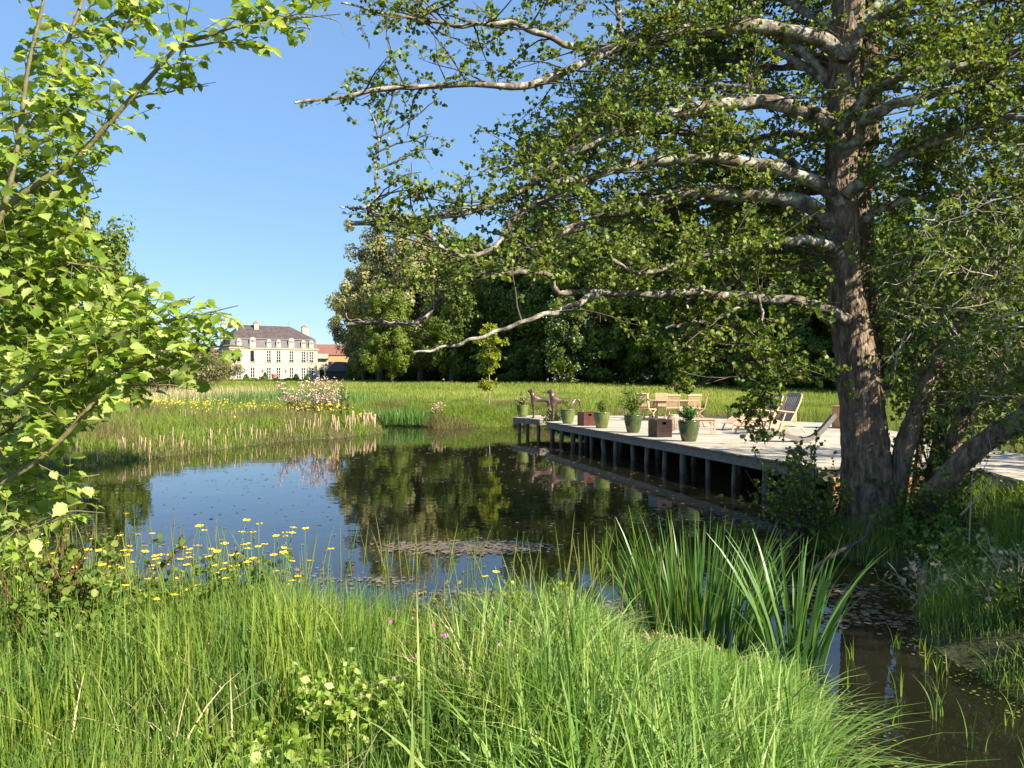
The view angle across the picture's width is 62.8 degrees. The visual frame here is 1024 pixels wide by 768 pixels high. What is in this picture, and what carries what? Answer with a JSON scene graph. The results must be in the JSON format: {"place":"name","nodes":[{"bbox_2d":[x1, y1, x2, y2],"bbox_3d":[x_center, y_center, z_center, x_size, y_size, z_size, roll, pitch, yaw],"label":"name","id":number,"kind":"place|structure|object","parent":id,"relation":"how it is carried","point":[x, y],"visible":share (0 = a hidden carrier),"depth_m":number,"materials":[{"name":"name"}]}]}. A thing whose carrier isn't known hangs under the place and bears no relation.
{"place":"outdoors","nodes":[
{"label":"outdoors","id":0,"kind":"place"},
{"bbox_2d":[0,545,817,767],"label":"tall grass","id":1,"kind":"structure","parent":0,"point":[48,701],"depth_m":3.70,"materials":[{"name":"plant"}]},
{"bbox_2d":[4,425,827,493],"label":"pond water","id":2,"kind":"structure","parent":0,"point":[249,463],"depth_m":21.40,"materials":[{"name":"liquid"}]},
{"bbox_2d":[16,427,903,624],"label":"floating leaves","id":3,"kind":"object","parent":2,"relation":"on","point":[454,502],"visible":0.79,"depth_m":13.45,"materials":[{"name":"green plant"}]},
{"bbox_2d":[136,508,921,634],"bbox_3d":[-0.095,2.019,10.266,8.251,0.006,7.022,0,0,0],"label":"leaf raft","id":4,"kind":"object","parent":2,"relation":"on","point":[505,545],"visible":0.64,"depth_m":8.94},
{"bbox_2d":[110,426,1023,766],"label":"pond weed","id":5,"kind":"object","parent":2,"relation":"on","point":[920,654],"visible":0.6,"depth_m":5.69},
{"bbox_2d":[583,516,816,657],"bbox_3d":[1.438,1.514,6.470,1.810,1.071,1.433,0,0,0],"label":"iris clump","id":6,"kind":"object","parent":2,"relation":"in","point":[694,611],"visible":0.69,"depth_m":6.38,"materials":[{"name":"green plant"}]},
{"bbox_2d":[699,528,902,677],"bbox_3d":[2.098,1.536,5.989,1.479,1.027,1.584,0,0,13],"label":"iris clump","id":7,"kind":"object","parent":2,"relation":"in","point":[810,649],"visible":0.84,"depth_m":5.99,"materials":[{"name":"green plant"}]},
{"bbox_2d":[805,518,873,575],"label":"fallen branch","id":8,"kind":"object","parent":2,"relation":"in","point":[832,555],"visible":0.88,"depth_m":8.81,"materials":[{"name":"wood"}]},
{"bbox_2d":[841,627,1023,767],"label":"water shoots","id":9,"kind":"object","parent":2,"relation":"on","point":[925,671],"visible":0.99,"depth_m":5.43,"materials":[{"name":"green plant"}]},
{"bbox_2d":[883,506,987,559],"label":"weed","id":10,"kind":"object","parent":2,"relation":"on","point":[929,539],"visible":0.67,"depth_m":9.04,"materials":[{"name":"green"}]},
{"bbox_2d":[917,526,1019,587],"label":"weed","id":11,"kind":"object","parent":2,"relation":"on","point":[954,553],"visible":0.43,"depth_m":7.90,"materials":[{"name":"green"}]},
{"bbox_2d":[0,381,1023,767],"bbox_3d":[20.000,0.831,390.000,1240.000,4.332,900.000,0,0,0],"label":"ground","id":12,"kind":"structure","parent":0,"point":[406,509],"depth_m":14.29,"materials":[{"name":"soil"}]},
{"bbox_2d":[0,183,58,344],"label":"park tree","id":13,"kind":"object","parent":12,"relation":"on","point":[14,211],"visible":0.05,"depth_m":82.02,"materials":[{"name":"green plant"}]},
{"bbox_2d":[3,206,142,346],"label":"park tree","id":14,"kind":"object","parent":12,"relation":"on","point":[116,244],"visible":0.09,"depth_m":76.72,"materials":[{"name":"green plant"}]},
{"bbox_2d":[10,561,161,694],"bbox_3d":[-2.225,1.361,4.386,0.695,0.770,0.995,0,0,-15],"label":"weed","id":15,"kind":"object","parent":12,"relation":"on","point":[87,577],"visible":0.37,"depth_m":4.37,"materials":[{"name":"green"}]},
{"bbox_2d":[0,514,194,654],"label":"weed","id":16,"kind":"object","parent":12,"relation":"on","point":[68,579],"visible":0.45,"depth_m":4.82,"materials":[{"name":"green"}]},
{"bbox_2d":[104,272,154,343],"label":"park tree","id":17,"kind":"object","parent":12,"relation":"on","point":[136,274],"visible":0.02,"depth_m":99.38,"materials":[{"name":"green plant"}]},
{"bbox_2d":[126,341,204,391],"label":"brown bramble","id":18,"kind":"object","parent":12,"relation":"on","point":[199,373],"visible":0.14,"depth_m":71.49,"materials":[{"name":"grey plant"}]},
{"bbox_2d":[0,0,344,583],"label":"young elm","id":19,"kind":"object","parent":12,"relation":"on","point":[87,385],"visible":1,"depth_m":3.20,"materials":[{"name":"green plant"}]},
{"bbox_2d":[17,397,374,418],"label":"yellow flowers","id":20,"kind":"object","parent":12,"relation":"on","point":[247,404],"visible":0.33,"depth_m":37.61,"materials":[{"name":"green plant"}]},
{"bbox_2d":[174,350,234,389],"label":"brown bramble","id":21,"kind":"object","parent":12,"relation":"on","point":[215,372],"visible":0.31,"depth_m":77.56,"materials":[{"name":"grey plant"}]},
{"bbox_2d":[156,550,293,624],"bbox_3d":[-1.883,1.423,5.316,0.786,0.793,0.894,0,0,0],"label":"weed","id":22,"kind":"object","parent":12,"relation":"on","point":[231,575],"visible":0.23,"depth_m":5.28,"materials":[{"name":"green"}]},
{"bbox_2d":[209,355,247,382],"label":"hedge shrub","id":23,"kind":"object","parent":12,"relation":"on","point":[237,368],"visible":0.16,"depth_m":120.78,"materials":[{"name":"grey plant"}]},
{"bbox_2d":[124,384,368,407],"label":"dry reeds","id":24,"kind":"object","parent":12,"relation":"on","point":[183,392],"visible":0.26,"depth_m":51.27,"materials":[{"name":"plant"}]},
{"bbox_2d":[184,715,331,767],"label":"weed","id":25,"kind":"object","parent":12,"relation":"on","point":[262,729],"visible":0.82,"depth_m":3.14,"materials":[{"name":"green"}]},
{"bbox_2d":[224,554,312,613],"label":"weed","id":26,"kind":"object","parent":12,"relation":"on","point":[279,567],"visible":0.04,"depth_m":5.65,"materials":[{"name":"green"}]},
{"bbox_2d":[219,321,318,379],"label":"mansion","id":27,"kind":"structure","parent":12,"relation":"on","point":[288,351],"depth_m":196.06,"materials":[{"name":"beige paint"}]},
{"bbox_2d":[123,385,446,406],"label":"green reeds","id":28,"kind":"object","parent":12,"relation":"on","point":[246,398],"visible":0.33,"depth_m":48.20,"materials":[{"name":"green plant"}]},
{"bbox_2d":[276,375,310,409],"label":"flowering shrub","id":29,"kind":"object","parent":12,"relation":"on","point":[290,397],"visible":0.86,"depth_m":36.37,"materials":[{"name":"pink plant"}]},
{"bbox_2d":[298,376,330,415],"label":"flowering shrub","id":30,"kind":"object","parent":12,"relation":"on","point":[315,396],"visible":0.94,"depth_m":35.44,"materials":[{"name":"pink plant"}]},
{"bbox_2d":[318,354,327,379],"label":"annex","id":31,"kind":"object","parent":12,"relation":"on","point":[322,363],"visible":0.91,"depth_m":202.91,"materials":[{"name":"paint"}]},
{"bbox_2d":[320,377,342,413],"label":"flowering shrub","id":32,"kind":"object","parent":12,"relation":"on","point":[333,399],"visible":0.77,"depth_m":36.91,"materials":[{"name":"pink plant"}]},
{"bbox_2d":[317,344,347,367],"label":"orange house","id":33,"kind":"structure","parent":12,"relation":"on","point":[333,355],"depth_m":241.59,"materials":[{"name":"brown"}]},
{"bbox_2d":[325,362,352,379],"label":"stone hut","id":34,"kind":"object","parent":12,"relation":"on","point":[337,370],"visible":0.56,"depth_m":176.81,"materials":[{"name":"grey"}]},
{"bbox_2d":[281,647,406,767],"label":"weed","id":35,"kind":"object","parent":12,"relation":"on","point":[352,706],"visible":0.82,"depth_m":3.46,"materials":[{"name":"green"}]},
{"bbox_2d":[326,257,376,380],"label":"plane tree","id":36,"kind":"object","parent":12,"relation":"on","point":[343,336],"visible":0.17,"depth_m":148.18,"materials":[{"name":"green plant"}]},
{"bbox_2d":[14,502,732,655],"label":"seeding grass","id":37,"kind":"structure","parent":12,"relation":"on","point":[602,570],"depth_m":5.20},
{"bbox_2d":[324,203,425,380],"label":"plane tree","id":38,"kind":"object","parent":12,"relation":"on","point":[355,307],"visible":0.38,"depth_m":129.49,"materials":[{"name":"green plant"}]},
{"bbox_2d":[0,396,761,472],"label":"shore grass","id":39,"kind":"structure","parent":12,"relation":"on","point":[128,425],"depth_m":32.39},
{"bbox_2d":[358,288,419,382],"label":"chestnut tree","id":40,"kind":"object","parent":12,"relation":"on","point":[398,356],"visible":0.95,"depth_m":110.30,"materials":[{"name":"green plant"}]},
{"bbox_2d":[368,405,431,424],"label":"iris clump","id":41,"kind":"object","parent":12,"relation":"on","point":[392,413],"visible":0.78,"depth_m":40.18,"materials":[{"name":"green plant"}]},
{"bbox_2d":[364,212,456,381],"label":"plane tree","id":42,"kind":"object","parent":12,"relation":"on","point":[420,360],"visible":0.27,"depth_m":121.69,"materials":[{"name":"green plant"}]},
{"bbox_2d":[399,409,435,424],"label":"iris clump","id":43,"kind":"object","parent":12,"relation":"on","point":[418,419],"visible":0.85,"depth_m":39.78,"materials":[{"name":"green plant"}]},
{"bbox_2d":[386,571,466,660],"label":"weed","id":44,"kind":"object","parent":12,"relation":"on","point":[420,593],"visible":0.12,"depth_m":5.65,"materials":[{"name":"green"}]},
{"bbox_2d":[414,236,486,350],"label":"woodland tree","id":45,"kind":"object","parent":12,"relation":"on","point":[465,250],"visible":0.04,"depth_m":124.67,"materials":[{"name":"green plant"}]},
{"bbox_2d":[421,274,485,381],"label":"chestnut tree","id":46,"kind":"object","parent":12,"relation":"on","point":[442,329],"visible":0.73,"depth_m":110.59,"materials":[{"name":"green plant"}]},
{"bbox_2d":[407,679,516,764],"bbox_3d":[-0.185,1.456,3.596,0.498,0.404,0.503,0,0,0],"label":"weed","id":47,"kind":"object","parent":12,"relation":"on","point":[474,689],"visible":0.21,"depth_m":3.49,"materials":[{"name":"green"}]},
{"bbox_2d":[437,253,499,372],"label":"woodland tree","id":48,"kind":"object","parent":12,"relation":"on","point":[474,289],"visible":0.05,"depth_m":119.14,"materials":[{"name":"green plant"}]},
{"bbox_2d":[448,341,511,383],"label":"woodland shrub","id":49,"kind":"object","parent":12,"relation":"on","point":[469,378],"visible":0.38,"depth_m":111.71,"materials":[{"name":"green plant"}]},
{"bbox_2d":[470,322,509,404],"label":"young maple","id":50,"kind":"object","parent":12,"relation":"on","point":[493,354],"visible":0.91,"depth_m":43.80,"materials":[{"name":"plant"}]},
{"bbox_2d":[475,253,529,373],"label":"woodland tree","id":51,"kind":"object","parent":12,"relation":"on","point":[494,285],"visible":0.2,"depth_m":114.58,"materials":[{"name":"green plant"}]},
{"bbox_2d":[493,348,525,382],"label":"woodland shrub","id":52,"kind":"object","parent":12,"relation":"on","point":[501,378],"visible":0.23,"depth_m":109.49,"materials":[{"name":"green plant"}]},
{"bbox_2d":[0,378,1021,408],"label":"meadow grass","id":53,"kind":"structure","parent":12,"relation":"on","point":[817,395],"depth_m":73.76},
{"bbox_2d":[1,565,1023,767],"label":"dry straw","id":54,"kind":"object","parent":12,"relation":"on","point":[231,726],"visible":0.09,"depth_m":3.77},
{"bbox_2d":[477,197,565,376],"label":"woodland tree","id":55,"kind":"object","parent":12,"relation":"on","point":[514,229],"visible":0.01,"depth_m":120.50,"materials":[{"name":"green plant"}]},
{"bbox_2d":[483,232,561,376],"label":"woodland tree","id":56,"kind":"object","parent":12,"relation":"on","point":[513,335],"visible":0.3,"depth_m":109.90,"materials":[{"name":"green plant"}]},
{"bbox_2d":[503,335,561,382],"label":"woodland shrub","id":57,"kind":"object","parent":12,"relation":"on","point":[529,350],"visible":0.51,"depth_m":103.28,"materials":[{"name":"green plant"}]},
{"bbox_2d":[490,575,593,627],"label":"weed","id":58,"kind":"object","parent":12,"relation":"on","point":[534,608],"visible":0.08,"depth_m":5.28,"materials":[{"name":"green"}]},
{"bbox_2d":[508,188,595,381],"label":"woodland tree","id":59,"kind":"object","parent":12,"relation":"on","point":[556,216],"depth_m":115.89,"materials":[{"name":"green plant"}]},
{"bbox_2d":[516,212,598,381],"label":"woodland tree","id":60,"kind":"object","parent":12,"relation":"on","point":[543,291],"visible":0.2,"depth_m":102.77,"materials":[{"name":"green plant"}]},
{"bbox_2d":[541,289,601,383],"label":"hawthorn","id":61,"kind":"object","parent":12,"relation":"on","point":[567,366],"visible":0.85,"depth_m":92.21,"materials":[{"name":"green plant"}]},
{"bbox_2d":[545,223,640,370],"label":"woodland tree","id":62,"kind":"object","parent":12,"relation":"on","point":[569,266],"visible":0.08,"depth_m":98.20,"materials":[{"name":"green plant"}]},
{"bbox_2d":[535,703,658,767],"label":"weed","id":63,"kind":"object","parent":12,"relation":"on","point":[581,740],"visible":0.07,"depth_m":3.24,"materials":[{"name":"green"}]},
{"bbox_2d":[581,326,655,384],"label":"woodland shrub","id":64,"kind":"object","parent":12,"relation":"on","point":[603,375],"visible":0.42,"depth_m":92.27,"materials":[{"name":"green plant"}]},
{"bbox_2d":[576,225,670,384],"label":"woodland tree","id":65,"kind":"object","parent":12,"relation":"on","point":[602,304],"visible":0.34,"depth_m":93.03,"materials":[{"name":"green plant"}]},
{"bbox_2d":[621,351,668,384],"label":"woodland shrub","id":66,"kind":"object","parent":12,"relation":"on","point":[627,364],"visible":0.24,"depth_m":90.80,"materials":[{"name":"green plant"}]},
{"bbox_2d":[319,558,995,767],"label":"broad leaved grass","id":67,"kind":"structure","parent":12,"relation":"on","point":[789,724],"depth_m":3.50,"materials":[{"name":"plant"}]},
{"bbox_2d":[294,0,1023,533],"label":"alder tree","id":68,"kind":"object","parent":12,"relation":"on","point":[846,64],"visible":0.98,"depth_m":9.76,"materials":[{"name":"green plant"}]},
{"bbox_2d":[629,225,708,374],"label":"woodland tree","id":69,"kind":"object","parent":12,"relation":"on","point":[661,319],"visible":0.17,"depth_m":89.16,"materials":[{"name":"green plant"}]},
{"bbox_2d":[626,322,717,386],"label":"woodland shrub","id":70,"kind":"object","parent":12,"relation":"on","point":[639,353],"visible":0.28,"depth_m":87.19,"materials":[{"name":"green plant"}]},
{"bbox_2d":[650,323,735,386],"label":"woodland shrub","id":71,"kind":"object","parent":12,"relation":"on","point":[660,366],"visible":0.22,"depth_m":83.91,"materials":[{"name":"green plant"}]},
{"bbox_2d":[710,341,758,387],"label":"woodland shrub","id":72,"kind":"object","parent":12,"relation":"on","point":[727,371],"visible":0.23,"depth_m":81.31,"materials":[{"name":"green plant"}]},
{"bbox_2d":[682,205,794,383],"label":"woodland tree","id":73,"kind":"object","parent":12,"relation":"on","point":[729,289],"visible":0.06,"depth_m":83.23,"materials":[{"name":"green plant"}]},
{"bbox_2d":[512,415,1023,530],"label":"wooden deck","id":74,"kind":"structure","parent":12,"relation":"on","point":[726,444],"depth_m":19.02,"materials":[{"name":"grey wood"}]},
{"bbox_2d":[528,388,554,417],"bbox_3d":[1.151,0.747,32.900,1.076,1.202,0.364,0,0,0],"label":"animal sculpture","id":75,"kind":"object","parent":74,"relation":"on","point":[534,398],"visible":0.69,"depth_m":32.78,"materials":[{"name":"brown metal"}]},
{"bbox_2d":[537,404,565,431],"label":"deck bush","id":76,"kind":"object","parent":74,"relation":"on","point":[557,416],"visible":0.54,"depth_m":31.26,"materials":[{"name":"green plant"}]},
{"bbox_2d":[547,389,583,420],"bbox_3d":[2.015,0.766,30.481,1.504,1.162,0.362,0,0,4],"label":"animal sculpture","id":77,"kind":"object","parent":74,"relation":"on","point":[554,399],"visible":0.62,"depth_m":30.40,"materials":[{"name":"brown metal"}]},
{"bbox_2d":[560,409,574,423],"bbox_3d":[1.900,1.104,28.576,0.525,0.492,0.525,0,0,44],"label":"planter","id":78,"kind":"object","parent":74,"relation":"on","point":[567,416],"visible":1,"depth_m":28.39,"materials":[{"name":"green ceramic"}]},
{"bbox_2d":[577,412,595,425],"bbox_3d":[2.420,1.130,27.200,0.440,0.440,0.440,0,0,-24],"label":"ceramic cube","id":79,"kind":"object","parent":74,"relation":"on","point":[585,418],"visible":0.83,"depth_m":27.02,"materials":[{"name":"ceramic"}]},
{"bbox_2d":[593,412,609,427],"bbox_3d":[2.746,1.104,25.657,0.525,0.492,0.525,0,0,-27],"label":"planter","id":80,"kind":"object","parent":74,"relation":"on","point":[601,419],"visible":1,"depth_m":25.47,"materials":[{"name":"green ceramic"}]},
{"bbox_2d":[624,415,642,432],"bbox_3d":[3.365,1.104,23.283,0.525,0.492,0.525,0,0,42],"label":"planter","id":81,"kind":"object","parent":74,"relation":"on","point":[633,423],"visible":0.98,"depth_m":23.10,"materials":[{"name":"green ceramic"}]},
{"bbox_2d":[618,383,648,414],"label":"potted plant","id":82,"kind":"object","parent":81,"relation":"on","point":[631,407],"visible":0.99,"depth_m":23.20,"materials":[{"name":"green plant"}]},
{"bbox_2d":[648,419,671,437],"bbox_3d":[3.780,1.130,21.400,0.440,0.440,0.440,0,0,-20],"label":"ceramic cube","id":83,"kind":"object","parent":74,"relation":"on","point":[658,428],"visible":1,"depth_m":21.22,"materials":[{"name":"black ceramic"}]},
{"bbox_2d":[678,420,699,441],"bbox_3d":[4.168,1.104,19.739,0.525,0.492,0.525,0,0,-7],"label":"planter","id":84,"kind":"object","parent":74,"relation":"on","point":[689,431],"visible":0.95,"depth_m":19.56,"materials":[{"name":"green ceramic"}]},
{"bbox_2d":[675,403,700,420],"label":"potted plant","id":85,"kind":"object","parent":84,"relation":"on","point":[688,413],"visible":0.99,"depth_m":19.67,"materials":[{"name":"green plant"}]},
{"bbox_2d":[721,394,786,430],"bbox_3d":[7.120,0.838,24.653,1.902,1.061,0.729,0,0,-20],"label":"steamer chair","id":86,"kind":"object","parent":74,"relation":"on","point":[732,420],"visible":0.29,"depth_m":24.60,"materials":[{"name":"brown wood"}]},
{"bbox_2d":[734,393,806,434],"bbox_3d":[7.066,0.808,22.941,2.014,1.123,0.772,0,0,-24],"label":"steamer chair","id":87,"kind":"object","parent":74,"relation":"on","point":[793,401],"visible":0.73,"depth_m":23.05,"materials":[{"name":"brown wood"}]},
{"bbox_2d":[753,413,836,441],"bbox_3d":[6.566,1.032,19.584,1.900,0.710,0.485,0,0,14],"label":"wavy lounger","id":88,"kind":"object","parent":74,"relation":"on","point":[825,425],"visible":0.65,"depth_m":19.32,"materials":[{"name":"grey wood"}]},
{"bbox_2d":[717,206,824,374],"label":"woodland tree","id":89,"kind":"object","parent":12,"relation":"on","point":[755,309],"visible":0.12,"depth_m":80.40,"materials":[{"name":"green plant"}]},
{"bbox_2d":[752,326,836,388],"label":"woodland shrub","id":90,"kind":"object","parent":12,"relation":"on","point":[809,341],"visible":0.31,"depth_m":75.99,"materials":[{"name":"green plant"}]},
{"bbox_2d":[714,426,896,551],"bbox_3d":[3.767,1.421,10.823,2.234,1.718,2.113,0,0,28],"label":"undergrowth bush","id":91,"kind":"object","parent":12,"relation":"on","point":[797,495],"visible":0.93,"depth_m":10.66,"materials":[{"name":"green plant"}]},
{"bbox_2d":[785,337,836,390],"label":"woodland shrub","id":92,"kind":"object","parent":12,"relation":"on","point":[830,352],"visible":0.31,"depth_m":74.57,"materials":[{"name":"green plant"}]},
{"bbox_2d":[771,196,885,388],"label":"woodland tree","id":93,"kind":"object","parent":12,"relation":"on","point":[824,331],"visible":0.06,"depth_m":82.28,"materials":[{"name":"green plant"}]},
{"bbox_2d":[820,232,926,357],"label":"woodland tree","id":94,"kind":"object","parent":12,"relation":"on","point":[880,242],"visible":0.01,"depth_m":72.83,"materials":[{"name":"green plant"}]},
{"bbox_2d":[802,467,1023,700],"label":"bank grass","id":95,"kind":"structure","parent":12,"relation":"on","point":[950,596],"depth_m":8.39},
{"bbox_2d":[875,213,956,339],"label":"woodland tree","id":96,"kind":"object","parent":12,"relation":"on","point":[892,244],"visible":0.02,"depth_m":69.78,"materials":[{"name":"green plant"}]},
{"bbox_2d":[866,456,974,537],"bbox_3d":[4.828,1.406,9.874,1.315,1.112,1.546,0,0,16],"label":"undergrowth bush","id":97,"kind":"object","parent":12,"relation":"on","point":[953,508],"visible":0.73,"depth_m":9.68,"materials":[{"name":"green plant"}]},
{"bbox_2d":[874,545,967,611],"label":"dry weed","id":98,"kind":"object","parent":12,"relation":"on","point":[914,576],"visible":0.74,"depth_m":7.62,"materials":[{"name":"grey plant"}]},
{"bbox_2d":[848,112,1023,516],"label":"multistem alder","id":99,"kind":"object","parent":12,"relation":"on","point":[939,349],"visible":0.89,"depth_m":9.95,"materials":[{"name":"green plant"}]},
{"bbox_2d":[887,403,1004,513],"bbox_3d":[5.502,0.982,10.600,1.364,1.496,1.178,0,0,0],"label":"undergrowth bush","id":100,"kind":"object","parent":12,"relation":"on","point":[930,436],"visible":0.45,"depth_m":10.47,"materials":[{"name":"green plant"}]},
{"bbox_2d":[931,539,1023,622],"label":"dry weed","id":101,"kind":"object","parent":12,"relation":"on","point":[992,588],"visible":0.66,"depth_m":6.56,"materials":[{"name":"grey plant"}]},
{"bbox_2d":[931,199,1023,382],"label":"woodland tree","id":102,"kind":"object","parent":12,"relation":"on","point":[1020,307],"visible":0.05,"depth_m":64.55,"materials":[{"name":"green plant"}]},
{"bbox_2d":[965,563,1023,621],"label":"weed","id":103,"kind":"object","parent":12,"relation":"on","point":[1006,589],"visible":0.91,"depth_m":6.39,"materials":[{"name":"green"}]},
{"bbox_2d":[972,536,1023,591],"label":"weed","id":104,"kind":"object","parent":12,"relation":"on","point":[992,539],"visible":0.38,"depth_m":7.22,"materials":[{"name":"green"}]},
{"bbox_2d":[973,528,1023,586],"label":"dry weed","id":105,"kind":"object","parent":12,"relation":"on","point":[992,551],"visible":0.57,"depth_m":7.09,"materials":[{"name":"grey plant"}]},
{"bbox_2d":[0,0,1023,379],"label":"sky","id":106,"kind":"structure","parent":0,"point":[234,192],"materials":[{"name":"blue"}]},
{"bbox_2d":[723,402,1023,454],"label":"lawn grass","id":107,"kind":"structure","parent":0,"point":[826,411],"depth_m":34.09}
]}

